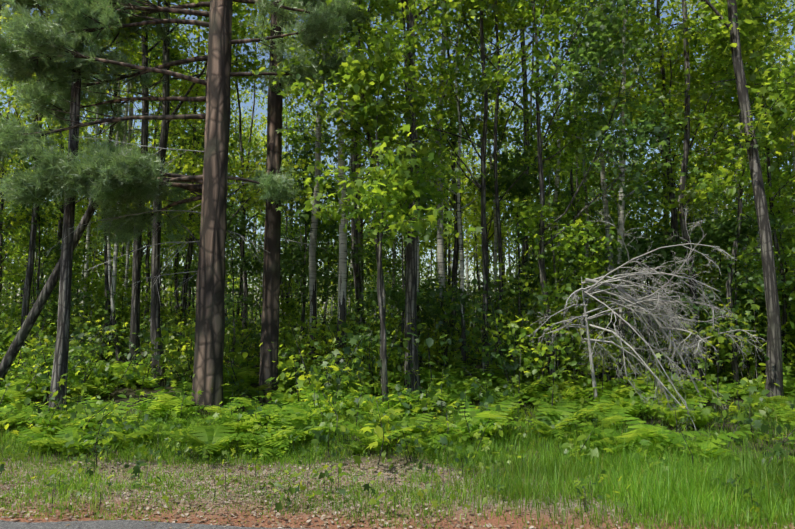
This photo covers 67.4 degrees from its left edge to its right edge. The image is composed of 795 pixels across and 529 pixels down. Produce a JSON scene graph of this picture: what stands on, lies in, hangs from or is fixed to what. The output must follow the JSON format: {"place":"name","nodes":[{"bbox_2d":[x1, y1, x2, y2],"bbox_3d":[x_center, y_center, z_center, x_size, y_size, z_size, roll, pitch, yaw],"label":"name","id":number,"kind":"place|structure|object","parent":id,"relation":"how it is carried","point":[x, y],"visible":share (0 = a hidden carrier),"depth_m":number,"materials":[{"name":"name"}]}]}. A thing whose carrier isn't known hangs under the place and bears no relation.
{"place":"outdoors","nodes":[
{"label":"outdoors","id":0,"kind":"place"},
{"bbox_2d":[0,520,307,528],"bbox_3d":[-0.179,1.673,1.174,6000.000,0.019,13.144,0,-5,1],"label":"road","id":1,"kind":"structure","parent":0,"point":[118,524],"depth_m":4.46,"materials":[{"name":"grey asphalt"}]},
{"bbox_2d":[0,389,794,528],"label":"grass","id":2,"kind":"structure","parent":0,"point":[682,488],"depth_m":5.66,"materials":[{"name":"green plant"}]},
{"bbox_2d":[0,317,794,528],"bbox_3d":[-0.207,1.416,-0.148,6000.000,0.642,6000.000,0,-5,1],"label":"ground","id":3,"kind":"structure","parent":0,"point":[494,520],"depth_m":5.42,"materials":[{"name":"brown soil"}]},
{"bbox_2d":[0,0,637,417],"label":"pine","id":4,"kind":"object","parent":3,"relation":"on","point":[108,184],"depth_m":9.53,"materials":[{"name":"green plant"}]},
{"bbox_2d":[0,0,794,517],"bbox_3d":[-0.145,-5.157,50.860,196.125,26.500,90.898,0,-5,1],"label":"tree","id":5,"kind":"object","parent":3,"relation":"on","point":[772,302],"depth_m":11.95,"materials":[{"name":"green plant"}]},
{"bbox_2d":[0,0,794,513],"bbox_3d":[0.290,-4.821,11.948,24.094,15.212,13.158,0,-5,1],"label":"leaves","id":6,"kind":"object","parent":3,"relation":"on","point":[436,112],"visible":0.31,"depth_m":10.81,"materials":[{"name":"green plant"}]},
{"bbox_2d":[0,346,794,463],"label":"ferns","id":7,"kind":"object","parent":3,"relation":"on","point":[555,415],"visible":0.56,"depth_m":8.44,"materials":[{"name":"green plant"}]},
{"bbox_2d":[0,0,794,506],"bbox_3d":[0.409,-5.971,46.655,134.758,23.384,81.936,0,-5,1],"label":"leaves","id":8,"kind":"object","parent":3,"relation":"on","point":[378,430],"visible":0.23,"depth_m":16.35,"materials":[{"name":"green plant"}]},
{"bbox_2d":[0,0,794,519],"bbox_3d":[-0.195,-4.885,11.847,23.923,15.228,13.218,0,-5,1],"label":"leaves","id":9,"kind":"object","parent":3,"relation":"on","point":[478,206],"visible":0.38,"depth_m":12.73,"materials":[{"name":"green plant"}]},
{"bbox_2d":[0,449,794,528],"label":"leaf litter","id":10,"kind":"object","parent":3,"relation":"on","point":[254,513],"visible":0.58,"depth_m":5.12,"materials":[{"name":"brown plant"}]},
{"bbox_2d":[2,0,794,386],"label":"tree trunks","id":11,"kind":"object","parent":3,"relation":"on","point":[342,282],"visible":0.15,"depth_m":14.08,"materials":[{"name":"grey plant"}]},
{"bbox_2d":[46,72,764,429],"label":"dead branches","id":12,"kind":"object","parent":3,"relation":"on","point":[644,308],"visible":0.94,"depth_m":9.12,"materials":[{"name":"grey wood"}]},
{"bbox_2d":[0,0,794,316],"label":"sky","id":13,"kind":"structure","parent":0,"point":[259,110],"materials":[{"name":"blue"}]}
]}

